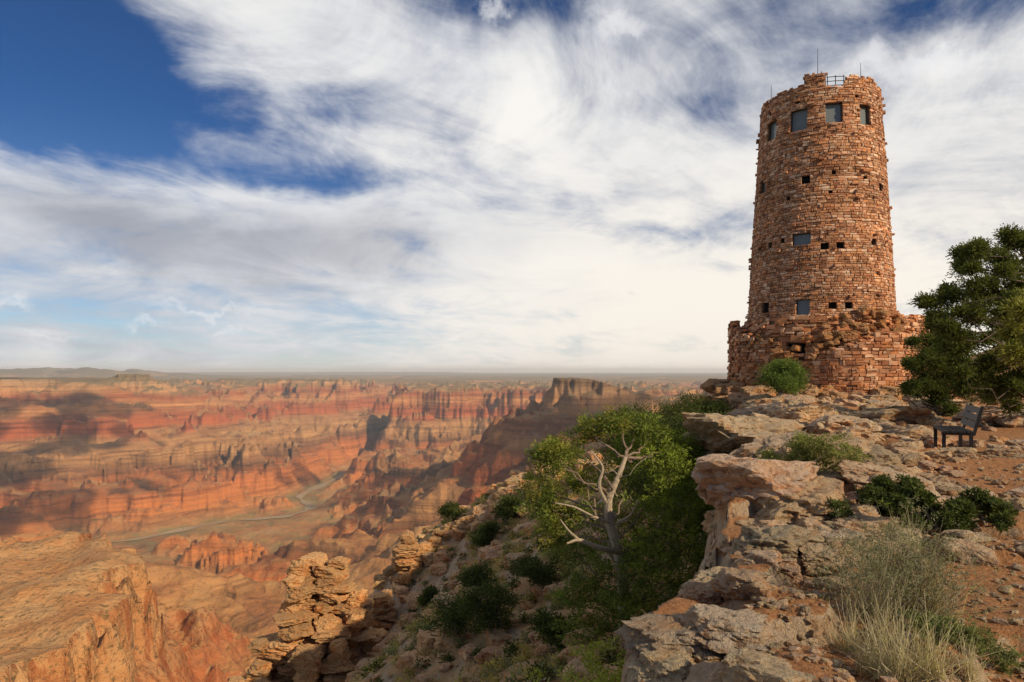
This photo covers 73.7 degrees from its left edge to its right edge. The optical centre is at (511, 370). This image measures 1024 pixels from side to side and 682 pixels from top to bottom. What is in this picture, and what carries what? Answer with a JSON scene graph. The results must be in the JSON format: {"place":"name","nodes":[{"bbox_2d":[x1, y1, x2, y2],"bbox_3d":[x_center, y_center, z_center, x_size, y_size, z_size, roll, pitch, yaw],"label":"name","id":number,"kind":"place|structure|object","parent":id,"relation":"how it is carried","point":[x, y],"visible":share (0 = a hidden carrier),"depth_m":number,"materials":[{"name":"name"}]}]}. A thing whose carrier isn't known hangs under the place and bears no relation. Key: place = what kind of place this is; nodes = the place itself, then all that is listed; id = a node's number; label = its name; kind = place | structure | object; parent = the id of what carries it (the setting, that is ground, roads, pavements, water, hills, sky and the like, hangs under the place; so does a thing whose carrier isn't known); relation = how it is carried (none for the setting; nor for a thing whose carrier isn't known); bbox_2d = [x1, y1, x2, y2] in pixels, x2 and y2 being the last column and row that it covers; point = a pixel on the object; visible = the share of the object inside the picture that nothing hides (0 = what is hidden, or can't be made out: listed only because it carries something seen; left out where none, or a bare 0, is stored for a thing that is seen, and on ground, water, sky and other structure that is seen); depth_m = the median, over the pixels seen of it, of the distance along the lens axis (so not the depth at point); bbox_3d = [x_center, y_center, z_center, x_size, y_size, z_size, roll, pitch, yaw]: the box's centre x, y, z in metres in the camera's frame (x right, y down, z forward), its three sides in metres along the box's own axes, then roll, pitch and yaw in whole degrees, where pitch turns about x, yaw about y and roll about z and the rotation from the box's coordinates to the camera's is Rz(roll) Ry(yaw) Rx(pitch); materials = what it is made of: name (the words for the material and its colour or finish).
{"place":"outdoors","nodes":[
{"label":"outdoors","id":0,"kind":"place"},
{"bbox_2d":[113,472,345,541],"bbox_3d":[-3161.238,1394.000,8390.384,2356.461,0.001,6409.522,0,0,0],"label":"river","id":1,"kind":"structure","parent":0,"point":[309,505],"depth_m":6542.32,"materials":[{"name":"liquid"}]},
{"bbox_2d":[0,349,1019,681],"bbox_3d":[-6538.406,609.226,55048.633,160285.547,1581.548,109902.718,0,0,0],"label":"canyon terrain","id":2,"kind":"structure","parent":0,"point":[94,463],"depth_m":6270.04,"materials":[{"name":"orange stone"}]},
{"bbox_2d":[0,0,1023,372],"label":"sky","id":3,"kind":"structure","parent":0,"point":[481,186],"materials":[{"name":"white"}]},
{"bbox_2d":[356,390,1023,681],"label":"rocky ground","id":4,"kind":"structure","parent":0,"point":[726,533],"depth_m":5.93,"materials":[{"name":"soil"}]},
{"bbox_2d":[227,530,441,681],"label":"layered rock pinnacle","id":5,"kind":"object","parent":4,"relation":"on","point":[328,615],"visible":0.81,"depth_m":35.03,"materials":[{"name":"stone"}]},
{"bbox_2d":[415,584,440,609],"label":"pinyon shrub","id":6,"kind":"object","parent":4,"relation":"on","point":[428,593],"visible":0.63,"depth_m":35.66,"materials":[{"name":"green plant"}]},
{"bbox_2d":[436,500,468,520],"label":"pinyon shrub","id":7,"kind":"object","parent":4,"relation":"on","point":[450,510],"visible":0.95,"depth_m":46.61,"materials":[{"name":"green plant"}]},
{"bbox_2d":[423,588,483,637],"bbox_3d":[-1.862,8.136,22.483,2.308,2.048,2.305,0,0,0],"label":"pinyon shrub","id":8,"kind":"object","parent":4,"relation":"on","point":[449,616],"visible":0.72,"depth_m":22.29,"materials":[{"name":"green plant"}]},
{"bbox_2d":[452,555,499,592],"bbox_3d":[-1.232,8.325,26.933,2.114,1.786,2.874,0,0,-26],"label":"pinyon shrub","id":9,"kind":"object","parent":4,"relation":"on","point":[477,573],"visible":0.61,"depth_m":27.02,"materials":[{"name":"green plant"}]},
{"bbox_2d":[468,518,501,550],"bbox_3d":[-1.573,9.255,39.543,2.028,1.833,2.980,0,0,0],"label":"pinyon shrub","id":10,"kind":"object","parent":4,"relation":"on","point":[487,535],"visible":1,"depth_m":38.97,"materials":[{"name":"green plant"}]},
{"bbox_2d":[453,574,522,634],"bbox_3d":[-0.710,7.551,21.680,2.228,2.005,2.125,0,0,0],"label":"pinyon shrub","id":11,"kind":"object","parent":4,"relation":"on","point":[493,611],"visible":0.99,"depth_m":21.30,"materials":[{"name":"green plant"}]},
{"bbox_2d":[490,491,524,521],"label":"pinyon shrub","id":12,"kind":"object","parent":4,"relation":"on","point":[505,509],"visible":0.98,"depth_m":41.29,"materials":[{"name":"green plant"}]},
{"bbox_2d":[345,430,701,681],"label":"slope boulders","id":13,"kind":"object","parent":4,"relation":"on","point":[457,530],"visible":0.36,"depth_m":29.09,"materials":[{"name":"stone"}]},
{"bbox_2d":[351,443,706,681],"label":"slope scrub","id":14,"kind":"object","parent":4,"relation":"on","point":[429,623],"visible":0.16,"depth_m":23.12,"materials":[{"name":"green plant"}]},
{"bbox_2d":[505,555,566,591],"bbox_3d":[0.775,7.199,24.442,2.047,1.647,2.800,0,0,-26],"label":"pinyon shrub","id":15,"kind":"object","parent":4,"relation":"on","point":[536,570],"visible":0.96,"depth_m":23.91,"materials":[{"name":"green plant"}]},
{"bbox_2d":[525,608,577,654],"bbox_3d":[1.162,6.693,17.209,1.668,1.246,1.908,0,0,0],"label":"pinyon shrub","id":16,"kind":"object","parent":4,"relation":"on","point":[539,624],"visible":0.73,"depth_m":17.05,"materials":[{"name":"green plant"}]},
{"bbox_2d":[528,636,625,681],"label":"cliff edge shrub","id":17,"kind":"object","parent":4,"relation":"on","point":[613,677],"visible":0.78,"depth_m":8.26,"materials":[{"name":"green plant"}]},
{"bbox_2d":[510,401,715,651],"bbox_3d":[2.615,3.413,14.191,4.454,5.758,3.753,0,0,-42],"label":"juniper tree","id":18,"kind":"object","parent":4,"relation":"on","point":[552,451],"visible":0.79,"depth_m":13.97,"materials":[{"name":"green plant"}]},
{"bbox_2d":[598,395,679,473],"bbox_3d":[7.248,3.831,37.854,5.318,4.918,5.774,0,0,0],"label":"pinyon pine","id":19,"kind":"object","parent":4,"relation":"on","point":[638,410],"visible":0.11,"depth_m":38.32,"materials":[{"name":"green plant"}]},
{"bbox_2d":[625,408,681,471],"bbox_3d":[7.422,4.039,32.779,4.346,4.314,4.467,0,0,0],"label":"pinyon pine","id":20,"kind":"object","parent":4,"relation":"on","point":[668,419],"visible":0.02,"depth_m":33.41,"materials":[{"name":"green plant"}]},
{"bbox_2d":[614,418,712,512],"bbox_3d":[6.311,3.849,26.248,4.687,4.265,4.798,0,0,0],"label":"pinyon pine","id":21,"kind":"object","parent":4,"relation":"on","point":[640,487],"visible":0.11,"depth_m":25.86,"materials":[{"name":"green plant"}]},
{"bbox_2d":[622,401,732,505],"bbox_3d":[7.161,3.609,27.835,4.988,4.782,7.132,0,0,25],"label":"pinyon pine","id":22,"kind":"object","parent":4,"relation":"on","point":[682,421],"visible":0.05,"depth_m":28.55,"materials":[{"name":"green plant"}]},
{"bbox_2d":[647,388,733,423],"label":"pinyon pine","id":23,"kind":"object","parent":4,"relation":"on","point":[688,399],"visible":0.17,"depth_m":35.59,"materials":[{"name":"green plant"}]},
{"bbox_2d":[693,396,733,414],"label":"pinyon pine","id":24,"kind":"object","parent":4,"relation":"on","point":[718,403],"visible":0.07,"depth_m":35.36,"materials":[{"name":"green plant"}]},
{"bbox_2d":[753,430,873,470],"bbox_3d":[3.954,1.237,9.101,1.034,0.982,1.418,0,0,-44],"label":"ledge bush","id":25,"kind":"object","parent":4,"relation":"on","point":[803,448],"visible":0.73,"depth_m":8.84,"materials":[{"name":"green plant"}]},
{"bbox_2d":[614,392,1023,681],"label":"rim rock outcrop","id":26,"kind":"object","parent":4,"relation":"on","point":[706,638],"visible":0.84,"depth_m":7.28,"materials":[{"name":"stone"}]},
{"bbox_2d":[754,356,813,394],"bbox_3d":[13.392,0.391,34.012,2.936,2.405,2.811,0,0,-41],"label":"rounded juniper bush","id":27,"kind":"object","parent":26,"relation":"on","point":[785,376],"visible":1,"depth_m":33.53,"materials":[{"name":"green plant"}]},
{"bbox_2d":[700,62,957,410],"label":"stone watchtower","id":28,"kind":"structure","parent":4,"relation":"on","point":[821,302],"depth_m":38.66,"materials":[{"name":"brown stone"}]},
{"bbox_2d":[854,472,930,515],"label":"juniper","id":29,"kind":"object","parent":4,"relation":"on","point":[883,483],"visible":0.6,"depth_m":7.12,"materials":[{"name":"green plant"}]},
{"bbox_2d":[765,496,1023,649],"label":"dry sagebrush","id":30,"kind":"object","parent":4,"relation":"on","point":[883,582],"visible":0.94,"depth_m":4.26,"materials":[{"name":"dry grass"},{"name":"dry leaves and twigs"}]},
{"bbox_2d":[825,477,983,533],"bbox_3d":[3.919,1.411,6.790,1.264,0.653,1.252,0,0,-40],"label":"juniper","id":31,"kind":"object","parent":4,"relation":"on","point":[964,513],"visible":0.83,"depth_m":6.49,"materials":[{"name":"green plant"}]},
{"bbox_2d":[804,507,1012,681],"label":"dry grass tufts","id":32,"kind":"object","parent":4,"relation":"on","point":[874,666],"visible":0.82,"depth_m":3.41,"materials":[{"name":"beige plant"}]},
{"bbox_2d":[896,309,996,415],"bbox_3d":[15.236,-0.233,23.753,4.956,4.252,2.722,0,0,-42],"label":"dark pinyon tree","id":33,"kind":"object","parent":4,"relation":"on","point":[932,389],"visible":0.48,"depth_m":23.23,"materials":[{"name":"green plant"}]},
{"bbox_2d":[892,607,1023,677],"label":"green ground plants","id":34,"kind":"object","parent":4,"relation":"on","point":[1004,665],"visible":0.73,"depth_m":3.64,"materials":[{"name":"green plant"}]},
{"bbox_2d":[932,403,983,447],"bbox_3d":[8.855,1.166,13.573,0.686,1.017,1.500,0,0,25],"label":"park bench","id":35,"kind":"object","parent":4,"relation":"on","point":[959,431],"visible":0.93,"depth_m":13.18,"materials":[{"name":"black paint"}]},
{"bbox_2d":[908,222,1023,416],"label":"juniper tree","id":36,"kind":"object","parent":4,"relation":"on","point":[983,293],"visible":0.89,"depth_m":18.39,"materials":[{"name":"green plant"}]},
{"bbox_2d":[937,485,1019,533],"bbox_3d":[4.577,1.379,6.571,0.830,0.552,0.644,0,0,-27],"label":"juniper","id":37,"kind":"object","parent":4,"relation":"on","point":[999,511],"visible":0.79,"depth_m":6.54,"materials":[{"name":"green plant"}]},
{"bbox_2d":[987,288,1023,371],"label":"yellow green juniper","id":38,"kind":"object","parent":4,"relation":"on","point":[1011,334],"visible":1,"depth_m":14.64,"materials":[{"name":"green plant"}]},
{"bbox_2d":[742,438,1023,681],"bbox_3d":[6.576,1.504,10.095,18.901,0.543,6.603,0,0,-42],"label":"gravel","id":39,"kind":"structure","parent":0,"point":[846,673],"depth_m":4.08,"materials":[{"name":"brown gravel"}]}
]}

